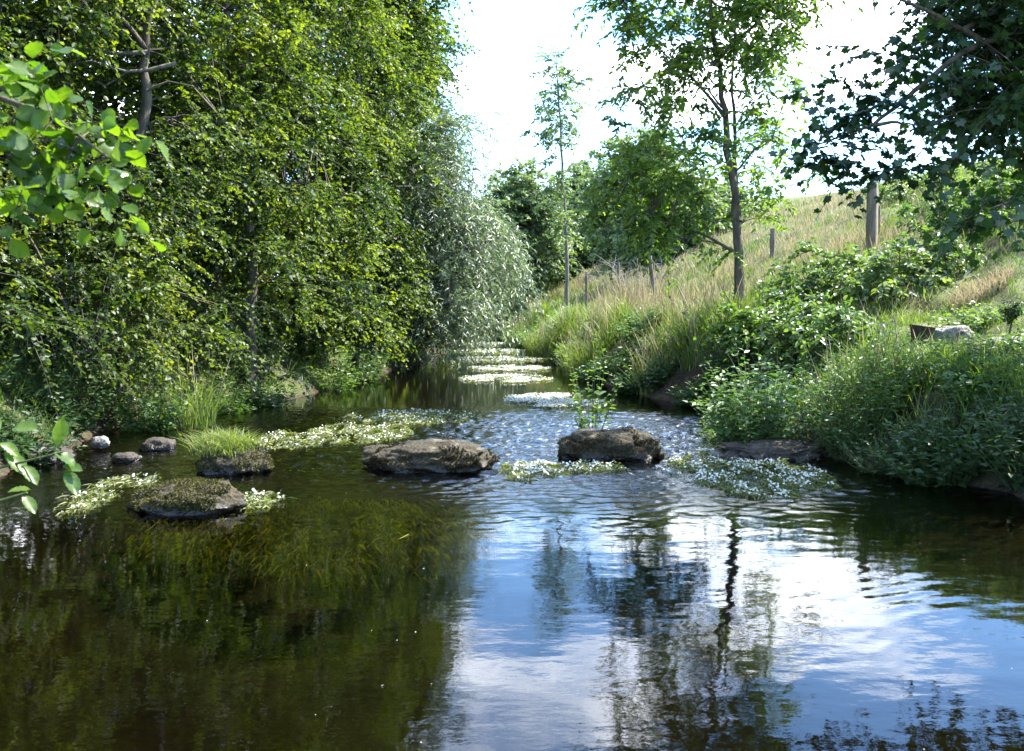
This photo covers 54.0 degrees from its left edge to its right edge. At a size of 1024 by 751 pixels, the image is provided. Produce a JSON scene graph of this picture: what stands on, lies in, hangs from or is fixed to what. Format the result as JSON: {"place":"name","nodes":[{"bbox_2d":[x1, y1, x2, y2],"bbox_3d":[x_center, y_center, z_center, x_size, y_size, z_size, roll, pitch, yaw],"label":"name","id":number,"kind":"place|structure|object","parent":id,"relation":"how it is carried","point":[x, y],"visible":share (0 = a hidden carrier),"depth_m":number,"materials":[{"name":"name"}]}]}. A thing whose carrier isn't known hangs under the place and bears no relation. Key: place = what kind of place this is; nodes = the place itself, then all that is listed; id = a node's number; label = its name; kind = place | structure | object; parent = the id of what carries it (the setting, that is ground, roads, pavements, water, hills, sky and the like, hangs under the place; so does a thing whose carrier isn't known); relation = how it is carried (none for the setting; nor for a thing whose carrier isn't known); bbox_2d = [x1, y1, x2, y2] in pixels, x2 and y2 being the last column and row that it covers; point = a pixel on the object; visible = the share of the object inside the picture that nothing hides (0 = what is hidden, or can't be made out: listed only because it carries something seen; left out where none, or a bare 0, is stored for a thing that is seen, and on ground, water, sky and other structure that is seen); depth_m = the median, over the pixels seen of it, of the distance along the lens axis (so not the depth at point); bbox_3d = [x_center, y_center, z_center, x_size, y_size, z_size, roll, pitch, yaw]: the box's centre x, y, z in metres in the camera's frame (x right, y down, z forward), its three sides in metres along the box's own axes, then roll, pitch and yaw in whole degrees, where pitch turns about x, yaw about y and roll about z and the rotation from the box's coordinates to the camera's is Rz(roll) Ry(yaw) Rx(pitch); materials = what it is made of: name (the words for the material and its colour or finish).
{"place":"outdoors","nodes":[
{"label":"outdoors","id":0,"kind":"place"},
{"bbox_2d":[0,336,1023,750],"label":"water","id":1,"kind":"structure","parent":0,"point":[346,600],"depth_m":5.13,"materials":[{"name":"liquid"}]},
{"bbox_2d":[53,472,161,517],"bbox_3d":[-3.301,0.961,8.127,0.598,0.154,1.941,0,4,0],"label":"water crowfoot mat","id":2,"kind":"object","parent":1,"relation":"on","point":[81,504],"visible":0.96,"depth_m":8.05,"materials":[{"name":"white plant"}]},
{"bbox_2d":[111,452,141,462],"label":"stone","id":3,"kind":"object","parent":1,"relation":"in","point":[126,457],"visible":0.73,"depth_m":9.73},
{"bbox_2d":[139,437,175,450],"bbox_3d":[-3.767,0.762,10.683,0.406,0.214,0.336,0,4,0],"label":"stone","id":4,"kind":"object","parent":1,"relation":"on","point":[156,444],"visible":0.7,"depth_m":10.57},
{"bbox_2d":[126,477,247,515],"bbox_3d":[-2.407,0.998,7.562,0.976,0.450,0.648,0,4,0],"label":"boulder","id":5,"kind":"object","parent":1,"relation":"in","point":[188,496],"visible":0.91,"depth_m":7.37,"materials":[{"name":"stone"}]},
{"bbox_2d":[174,423,273,474],"bbox_3d":[-2.638,0.784,9.324,0.921,0.677,0.935,-3,5,-39],"label":"boulder","id":6,"kind":"object","parent":1,"relation":"in","point":[231,453],"visible":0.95,"depth_m":9.12,"materials":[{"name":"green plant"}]},
{"bbox_2d":[240,488,297,510],"bbox_3d":[-1.944,0.975,7.769,0.555,0.110,0.767,0,4,0],"label":"water crowfoot mat","id":7,"kind":"object","parent":1,"relation":"on","point":[257,502],"visible":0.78,"depth_m":7.80,"materials":[{"name":"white plant"}]},
{"bbox_2d":[251,429,334,450],"bbox_3d":[-2.476,0.715,11.346,1.083,0.168,1.881,0,4,0],"label":"water crowfoot mat","id":8,"kind":"object","parent":1,"relation":"on","point":[285,433],"visible":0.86,"depth_m":11.24,"materials":[{"name":"white plant"}]},
{"bbox_2d":[304,421,414,445],"bbox_3d":[-1.836,0.667,11.986,1.365,0.160,2.131,0,4,0],"label":"water crowfoot mat","id":9,"kind":"object","parent":1,"relation":"on","point":[367,439],"visible":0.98,"depth_m":11.93,"materials":[{"name":"white plant"}]},
{"bbox_2d":[344,408,483,424],"bbox_3d":[-1.379,0.571,13.714,2.003,0.176,1.911,0,4,0],"label":"water crowfoot mat","id":10,"kind":"object","parent":1,"relation":"on","point":[403,415],"visible":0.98,"depth_m":13.63,"materials":[{"name":"white plant"}]},
{"bbox_2d":[361,437,500,472],"bbox_3d":[-0.766,0.805,9.479,1.345,0.454,0.775,0,4,0],"label":"boulder","id":11,"kind":"object","parent":1,"relation":"in","point":[442,455],"visible":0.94,"depth_m":9.21,"materials":[{"name":"stone"}]},
{"bbox_2d":[453,351,545,361],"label":"water crowfoot mat","id":12,"kind":"object","parent":1,"relation":"on","point":[513,358],"visible":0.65,"depth_m":28.78,"materials":[{"name":"white plant"}]},
{"bbox_2d":[460,373,553,382],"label":"water crowfoot mat","id":13,"kind":"object","parent":1,"relation":"on","point":[486,377],"visible":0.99,"depth_m":20.86,"materials":[{"name":"white plant"}]},
{"bbox_2d":[466,363,555,371],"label":"water crowfoot mat","id":14,"kind":"object","parent":1,"relation":"on","point":[506,367],"visible":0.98,"depth_m":24.39,"materials":[{"name":"white plant"}]},
{"bbox_2d":[497,459,570,482],"bbox_3d":[0.205,0.867,9.169,0.706,0.138,1.212,0,4,0],"label":"water crowfoot mat","id":15,"kind":"object","parent":1,"relation":"on","point":[535,467],"visible":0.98,"depth_m":9.15,"materials":[{"name":"white plant"}]},
{"bbox_2d":[503,392,604,408],"bbox_3d":[0.671,0.409,16.114,1.668,0.180,2.588,0,4,0],"label":"water crowfoot mat","id":16,"kind":"object","parent":1,"relation":"on","point":[554,399],"visible":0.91,"depth_m":15.99,"materials":[{"name":"white plant"}]},
{"bbox_2d":[548,459,630,473],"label":"water crowfoot mat","id":17,"kind":"object","parent":1,"relation":"on","point":[585,467],"visible":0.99,"depth_m":9.33,"materials":[{"name":"white plant"}]},
{"bbox_2d":[557,334,631,429],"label":"figwort plant","id":18,"kind":"object","parent":1,"relation":"in","point":[584,421],"visible":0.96,"depth_m":12.12,"materials":[{"name":"green plant"}]},
{"bbox_2d":[557,426,664,461],"bbox_3d":[0.996,0.733,10.142,1.098,0.467,0.734,0,4,0],"label":"boulder","id":19,"kind":"object","parent":1,"relation":"in","point":[617,444],"visible":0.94,"depth_m":9.87,"materials":[{"name":"stone"}]},
{"bbox_2d":[664,448,840,500],"bbox_3d":[2.143,0.871,9.112,1.465,0.198,2.677,0,4,0],"label":"water crowfoot mat","id":20,"kind":"object","parent":1,"relation":"on","point":[799,478],"visible":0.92,"depth_m":8.86,"materials":[{"name":"white plant"}]},
{"bbox_2d":[0,168,1023,498],"bbox_3d":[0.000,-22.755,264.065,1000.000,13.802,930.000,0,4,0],"label":"ground","id":21,"kind":"structure","parent":0,"point":[992,480],"depth_m":15.12,"materials":[{"name":"plant"}]},
{"bbox_2d":[0,334,31,384],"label":"herb clump","id":22,"kind":"object","parent":21,"relation":"on","point":[10,368],"visible":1,"depth_m":9.98,"materials":[{"name":"green plant"}]},
{"bbox_2d":[0,0,56,239],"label":"alder tree","id":23,"kind":"object","parent":21,"relation":"on","point":[4,51],"visible":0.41,"depth_m":9.42,"materials":[{"name":"green plant"}]},
{"bbox_2d":[0,417,82,513],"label":"hazel sapling","id":24,"kind":"object","parent":21,"relation":"on","point":[15,460],"visible":1,"depth_m":2.72,"materials":[{"name":"green plant"}]},
{"bbox_2d":[0,395,85,466],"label":"herb clump","id":25,"kind":"object","parent":21,"relation":"on","point":[23,444],"visible":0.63,"depth_m":9.61,"materials":[{"name":"green plant"}]},
{"bbox_2d":[22,444,76,463],"bbox_3d":[-4.556,0.823,9.816,0.542,0.295,0.445,0,4,0],"label":"stone","id":26,"kind":"object","parent":21,"relation":"on","point":[54,460],"visible":0.36,"depth_m":9.67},
{"bbox_2d":[0,357,116,435],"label":"herb clump","id":27,"kind":"object","parent":21,"relation":"on","point":[62,403],"visible":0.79,"depth_m":11.12,"materials":[{"name":"green plant"}]},
{"bbox_2d":[0,0,154,419],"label":"alder tree","id":28,"kind":"object","parent":21,"relation":"on","point":[28,315],"visible":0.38,"depth_m":10.92,"materials":[{"name":"green plant"}]},
{"bbox_2d":[0,41,168,257],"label":"hazel bush","id":29,"kind":"object","parent":21,"relation":"on","point":[21,82],"visible":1,"depth_m":2.28,"materials":[{"name":"green plant"}]},
{"bbox_2d":[0,0,177,337],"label":"alder tree","id":30,"kind":"object","parent":21,"relation":"on","point":[78,84],"visible":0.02,"depth_m":16.76,"materials":[{"name":"green plant"}]},
{"bbox_2d":[0,0,268,435],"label":"alder tree","id":31,"kind":"object","parent":21,"relation":"on","point":[125,313],"visible":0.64,"depth_m":12.65,"materials":[{"name":"green plant"}]},
{"bbox_2d":[94,367,195,431],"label":"nettle clump","id":32,"kind":"object","parent":21,"relation":"on","point":[151,423],"visible":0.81,"depth_m":12.17,"materials":[{"name":"green plant"}]},
{"bbox_2d":[84,0,277,334],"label":"alder tree","id":33,"kind":"object","parent":21,"relation":"on","point":[199,20],"visible":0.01,"depth_m":21.99,"materials":[{"name":"green plant"}]},
{"bbox_2d":[0,0,393,407],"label":"alder tree","id":34,"kind":"object","parent":21,"relation":"on","point":[254,229],"visible":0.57,"depth_m":15.64,"materials":[{"name":"green plant"}]},
{"bbox_2d":[156,336,240,428],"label":"grass clump","id":35,"kind":"object","parent":21,"relation":"on","point":[196,416],"visible":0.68,"depth_m":12.58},
{"bbox_2d":[0,324,439,461],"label":"shade grass","id":36,"kind":"structure","parent":21,"relation":"on","point":[64,374],"depth_m":13.42,"materials":[{"name":"plant"}]},
{"bbox_2d":[185,378,255,414],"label":"herb clump","id":37,"kind":"object","parent":21,"relation":"on","point":[223,408],"visible":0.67,"depth_m":14.23,"materials":[{"name":"green plant"}]},
{"bbox_2d":[229,380,299,407],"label":"herb clump","id":38,"kind":"object","parent":21,"relation":"on","point":[260,402],"visible":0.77,"depth_m":15.19,"materials":[{"name":"green plant"}]},
{"bbox_2d":[135,0,416,388],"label":"alder tree","id":39,"kind":"object","parent":21,"relation":"on","point":[350,251],"visible":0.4,"depth_m":18.94,"materials":[{"name":"green plant"}]},
{"bbox_2d":[301,357,365,390],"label":"herb clump","id":40,"kind":"object","parent":21,"relation":"on","point":[321,386],"visible":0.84,"depth_m":18.15,"materials":[{"name":"green plant"}]},
{"bbox_2d":[226,0,456,372],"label":"alder tree","id":41,"kind":"object","parent":21,"relation":"on","point":[405,289],"visible":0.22,"depth_m":23.02,"materials":[{"name":"green plant"}]},
{"bbox_2d":[332,343,389,381],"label":"herb clump","id":42,"kind":"object","parent":21,"relation":"on","point":[369,374],"visible":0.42,"depth_m":20.37,"materials":[{"name":"green plant"}]},
{"bbox_2d":[278,0,480,361],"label":"alder tree","id":43,"kind":"object","parent":21,"relation":"on","point":[413,6],"visible":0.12,"depth_m":27.04,"materials":[{"name":"green plant"}]},
{"bbox_2d":[360,0,482,350],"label":"alder tree","id":44,"kind":"object","parent":21,"relation":"on","point":[452,49],"visible":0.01,"depth_m":33.02,"materials":[{"name":"green plant"}]},
{"bbox_2d":[382,93,552,370],"bbox_3d":[-1.543,-3.070,27.356,5.279,8.373,8.991,0,4,0],"label":"willow tree","id":45,"kind":"object","parent":21,"relation":"on","point":[474,258],"visible":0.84,"depth_m":25.30,"materials":[{"name":"green plant"}]},
{"bbox_2d":[475,268,544,332],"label":"broadleaf tree","id":46,"kind":"object","parent":21,"relation":"on","point":[515,308],"visible":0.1,"depth_m":49.02,"materials":[{"name":"green plant"}]},
{"bbox_2d":[499,288,555,345],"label":"grass clump","id":47,"kind":"object","parent":21,"relation":"on","point":[531,322],"visible":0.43,"depth_m":39.63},
{"bbox_2d":[479,156,582,302],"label":"broadleaf tree","id":48,"kind":"object","parent":21,"relation":"on","point":[517,198],"visible":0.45,"depth_m":56.13,"materials":[{"name":"green plant"}]},
{"bbox_2d":[518,288,587,358],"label":"grass clump","id":49,"kind":"object","parent":21,"relation":"on","point":[540,347],"visible":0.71,"depth_m":29.57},
{"bbox_2d":[515,45,593,308],"bbox_3d":[1.586,-7.164,37.540,2.944,10.105,2.658,0,4,0],"label":"thin tree","id":50,"kind":"object","parent":21,"relation":"on","point":[563,196],"visible":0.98,"depth_m":37.42,"materials":[{"name":"green plant"}]},
{"bbox_2d":[539,205,598,288],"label":"broadleaf tree","id":51,"kind":"object","parent":21,"relation":"on","point":[583,258],"visible":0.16,"depth_m":62.60,"materials":[{"name":"green plant"}]},
{"bbox_2d":[541,153,608,266],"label":"broadleaf tree","id":52,"kind":"object","parent":21,"relation":"on","point":[572,201],"visible":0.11,"depth_m":64.03,"materials":[{"name":"green plant"}]},
{"bbox_2d":[574,352,618,382],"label":"leafy clump","id":53,"kind":"object","parent":21,"relation":"on","point":[597,373],"visible":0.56,"depth_m":20.14,"materials":[{"name":"green plant"}]},
{"bbox_2d":[551,275,644,377],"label":"grass clump","id":54,"kind":"object","parent":21,"relation":"on","point":[578,357],"visible":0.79,"depth_m":21.67,"materials":[{"name":"plant"}]},
{"bbox_2d":[575,268,674,349],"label":"grass clump","id":55,"kind":"object","parent":21,"relation":"on","point":[628,292],"visible":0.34,"depth_m":23.72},
{"bbox_2d":[597,320,663,383],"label":"fern clump","id":56,"kind":"object","parent":21,"relation":"on","point":[622,364],"visible":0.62,"depth_m":18.52,"materials":[{"name":"green plant"}]},
{"bbox_2d":[575,248,686,297],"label":"bare bush","id":57,"kind":"object","parent":21,"relation":"on","point":[613,269],"visible":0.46,"depth_m":32.81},
{"bbox_2d":[603,364,660,393],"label":"leafy clump","id":58,"kind":"object","parent":21,"relation":"on","point":[628,387],"visible":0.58,"depth_m":17.52,"materials":[{"name":"green plant"}]},
{"bbox_2d":[569,117,699,281],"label":"broadleaf tree","id":59,"kind":"object","parent":21,"relation":"on","point":[609,143],"visible":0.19,"depth_m":48.77,"materials":[{"name":"green plant"}]},
{"bbox_2d":[607,299,674,345],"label":"leafy clump","id":60,"kind":"object","parent":21,"relation":"on","point":[635,326],"visible":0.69,"depth_m":19.53,"materials":[{"name":"green plant"}]},
{"bbox_2d":[637,351,681,392],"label":"leafy clump","id":61,"kind":"object","parent":21,"relation":"on","point":[662,376],"visible":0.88,"depth_m":16.81,"materials":[{"name":"green plant"}]},
{"bbox_2d":[592,156,749,270],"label":"broadleaf tree","id":62,"kind":"object","parent":21,"relation":"on","point":[716,201],"visible":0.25,"depth_m":45.51,"materials":[{"name":"green plant"}]},
{"bbox_2d":[619,280,724,394],"bbox_3d":[2.792,-0.678,17.534,1.889,2.038,2.095,0,4,0],"label":"grass clump","id":63,"kind":"object","parent":21,"relation":"on","point":[657,347],"visible":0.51,"depth_m":17.46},
{"bbox_2d":[626,266,733,334],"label":"grass clump","id":64,"kind":"object","parent":21,"relation":"on","point":[671,298],"visible":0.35,"depth_m":19.25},
{"bbox_2d":[657,302,724,358],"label":"leafy clump","id":65,"kind":"object","parent":21,"relation":"on","point":[680,337],"visible":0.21,"depth_m":16.86,"materials":[{"name":"green plant"}]},
{"bbox_2d":[665,367,729,406],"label":"leafy clump","id":66,"kind":"object","parent":21,"relation":"on","point":[689,394],"visible":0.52,"depth_m":15.24,"materials":[{"name":"green plant"}]},
{"bbox_2d":[571,0,853,307],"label":"slim tree","id":67,"kind":"object","parent":21,"relation":"on","point":[740,13],"visible":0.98,"depth_m":16.16,"materials":[{"name":"green plant"}]},
{"bbox_2d":[661,270,778,371],"bbox_3d":[3.377,-0.901,16.427,1.907,1.784,2.086,0,4,0],"label":"grass clump","id":68,"kind":"object","parent":21,"relation":"on","point":[689,355],"visible":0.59,"depth_m":16.27,"materials":[{"name":"plant"}]},
{"bbox_2d":[693,318,768,394],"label":"fern clump","id":69,"kind":"object","parent":21,"relation":"on","point":[726,364],"visible":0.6,"depth_m":14.92,"materials":[{"name":"green plant"}]},
{"bbox_2d":[712,174,765,219],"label":"broadleaf tree","id":70,"kind":"object","parent":21,"relation":"on","point":[743,197],"visible":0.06,"depth_m":53.85,"materials":[{"name":"green plant"}]},
{"bbox_2d":[693,281,793,367],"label":"bramble bush","id":71,"kind":"object","parent":21,"relation":"on","point":[745,316],"visible":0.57,"depth_m":15.02,"materials":[{"name":"green plant"}]},
{"bbox_2d":[682,345,830,448],"bbox_3d":[2.552,0.293,10.631,1.571,1.263,1.764,0,4,0],"label":"nettle clump","id":72,"kind":"object","parent":21,"relation":"on","point":[745,427],"visible":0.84,"depth_m":10.41,"materials":[{"name":"green plant"}]},
{"bbox_2d":[694,351,818,427],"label":"bramble bush","id":73,"kind":"object","parent":21,"relation":"on","point":[790,383],"visible":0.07,"depth_m":12.40,"materials":[{"name":"green plant"}]},
{"bbox_2d":[707,438,824,462],"bbox_3d":[2.553,0.790,10.171,1.154,0.304,0.830,0,4,0],"label":"rock","id":74,"kind":"object","parent":21,"relation":"on","point":[789,448],"visible":0.63,"depth_m":9.91,"materials":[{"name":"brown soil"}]},
{"bbox_2d":[537,157,1016,370],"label":"dry grass","id":75,"kind":"structure","parent":21,"relation":"on","point":[832,203],"depth_m":28.63,"materials":[{"name":"plant"}]},
{"bbox_2d":[743,282,867,385],"bbox_3d":[4.190,-0.523,14.208,1.751,1.603,1.904,0,4,0],"label":"bramble bush","id":76,"kind":"object","parent":21,"relation":"on","point":[786,343],"visible":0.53,"depth_m":14.02,"materials":[{"name":"green plant"}]},
{"bbox_2d":[725,236,897,317],"bbox_3d":[5.040,-1.343,16.949,2.558,2.031,2.291,-1,4,-17],"label":"bramble bush","id":77,"kind":"object","parent":21,"relation":"on","point":[812,286],"visible":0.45,"depth_m":16.67,"materials":[{"name":"green plant"}]},
{"bbox_2d":[794,356,861,417],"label":"leafy clump","id":78,"kind":"object","parent":21,"relation":"on","point":[825,374],"visible":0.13,"depth_m":10.93,"materials":[{"name":"green plant"}]},
{"bbox_2d":[784,293,890,389],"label":"bramble bush","id":79,"kind":"object","parent":21,"relation":"on","point":[836,326],"visible":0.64,"depth_m":12.64,"materials":[{"name":"green plant"}]},
{"bbox_2d":[798,295,940,450],"bbox_3d":[3.514,-0.019,10.191,1.466,1.646,1.385,-3,5,-38],"label":"grass clump","id":80,"kind":"object","parent":21,"relation":"on","point":[865,371],"visible":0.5,"depth_m":10.16,"materials":[{"name":"plant"}]},
{"bbox_2d":[786,312,955,460],"bbox_3d":[3.399,0.123,9.940,1.373,1.496,1.491,-2,4,-22],"label":"willowherb clump","id":81,"kind":"object","parent":21,"relation":"on","point":[827,434],"visible":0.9,"depth_m":9.83,"materials":[{"name":"green plant"}]},
{"bbox_2d":[865,182,878,255],"bbox_3d":[6.931,-2.851,19.351,0.170,1.710,0.170,-4,5,-45],"label":"fence post","id":82,"kind":"object","parent":21,"relation":"on","point":[872,224],"visible":0.56,"depth_m":19.28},
{"bbox_2d":[834,416,939,475],"bbox_3d":[3.473,0.707,9.158,0.882,0.634,0.960,-4,5,-45],"label":"water mint bed","id":83,"kind":"object","parent":21,"relation":"on","point":[867,466],"visible":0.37,"depth_m":9.19,"materials":[{"name":"green plant"}]},
{"bbox_2d":[753,0,1023,303],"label":"sycamore tree","id":84,"kind":"object","parent":21,"relation":"on","point":[993,30],"visible":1,"depth_m":8.84,"materials":[{"name":"green plant"}]},
{"bbox_2d":[857,354,944,420],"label":"leafy clump","id":85,"kind":"object","parent":21,"relation":"on","point":[904,400],"visible":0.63,"depth_m":9.71,"materials":[{"name":"green plant"}]},
{"bbox_2d":[826,225,988,307],"bbox_3d":[6.346,-1.570,15.998,2.796,1.704,1.979,0,4,0],"label":"bramble bush","id":86,"kind":"object","parent":21,"relation":"on","point":[880,266],"visible":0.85,"depth_m":15.71,"materials":[{"name":"green plant"}]},
{"bbox_2d":[860,167,965,211],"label":"scrub bush","id":87,"kind":"object","parent":21,"relation":"on","point":[888,194],"visible":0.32,"depth_m":26.51,"materials":[{"name":"green plant"}]},
{"bbox_2d":[909,324,935,352],"bbox_3d":[4.962,-0.374,12.204,0.325,0.495,0.317,4,5,45],"label":"tree stump","id":88,"kind":"object","parent":21,"relation":"on","point":[919,330],"visible":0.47,"depth_m":12.10,"materials":[{"name":"brown wood"}]},
{"bbox_2d":[851,387,1023,487],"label":"water mint bed","id":89,"kind":"object","parent":21,"relation":"on","point":[944,466],"visible":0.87,"depth_m":8.62,"materials":[{"name":"green plant"}]},
{"bbox_2d":[869,323,1006,385],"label":"grass clump","id":90,"kind":"object","parent":21,"relation":"on","point":[933,349],"visible":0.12,"depth_m":10.27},
{"bbox_2d":[930,325,974,344],"bbox_3d":[5.510,-0.494,12.596,0.543,0.274,0.351,0,4,0],"label":"stone","id":91,"kind":"object","parent":21,"relation":"on","point":[938,332],"visible":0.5,"depth_m":12.46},
{"bbox_2d":[886,168,1020,249],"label":"bramble bush","id":92,"kind":"object","parent":21,"relation":"on","point":[936,222],"visible":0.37,"depth_m":17.18,"materials":[{"name":"green plant"}]},
{"bbox_2d":[916,154,1021,208],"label":"scrub bush","id":93,"kind":"object","parent":21,"relation":"on","point":[958,172],"visible":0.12,"depth_m":20.71,"materials":[{"name":"green plant"}]},
{"bbox_2d":[916,324,1023,379],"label":"willowherb clump","id":94,"kind":"object","parent":21,"relation":"on","point":[980,346],"visible":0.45,"depth_m":9.56,"materials":[{"name":"green plant"}]},
{"bbox_2d":[925,348,1023,406],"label":"leafy clump","id":95,"kind":"object","parent":21,"relation":"on","point":[949,384],"visible":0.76,"depth_m":9.14,"materials":[{"name":"green plant"}]},
{"bbox_2d":[926,299,1023,330],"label":"leafy clump","id":96,"kind":"object","parent":21,"relation":"on","point":[979,318],"visible":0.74,"depth_m":13.27,"materials":[{"name":"green plant"}]},
{"bbox_2d":[938,260,1019,310],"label":"grass clump","id":97,"kind":"object","parent":21,"relation":"on","point":[976,287],"visible":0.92,"depth_m":14.32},
{"bbox_2d":[937,327,1023,388],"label":"grass clump","id":98,"kind":"object","parent":21,"relation":"on","point":[1017,347],"visible":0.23,"depth_m":9.63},
{"bbox_2d":[947,371,1023,491],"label":"water mint bed","id":99,"kind":"object","parent":21,"relation":"on","point":[1003,461],"visible":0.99,"depth_m":8.18,"materials":[{"name":"green plant"}]},
{"bbox_2d":[960,330,1023,352],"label":"leafy clump","id":100,"kind":"object","parent":21,"relation":"on","point":[1008,336],"visible":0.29,"depth_m":11.20,"materials":[{"name":"green plant"}]},
{"bbox_2d":[969,158,1022,201],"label":"scrub bush","id":101,"kind":"object","parent":21,"relation":"on","point":[1008,170],"visible":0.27,"depth_m":17.79,"materials":[{"name":"green plant"}]},
{"bbox_2d":[998,299,1023,334],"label":"round bush","id":102,"kind":"object","parent":21,"relation":"on","point":[1014,311],"visible":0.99,"depth_m":11.95,"materials":[{"name":"green plant"}]},
{"bbox_2d":[9,0,1021,276],"label":"sky","id":103,"kind":"structure","parent":0,"point":[507,33],"materials":[{"name":"white"}]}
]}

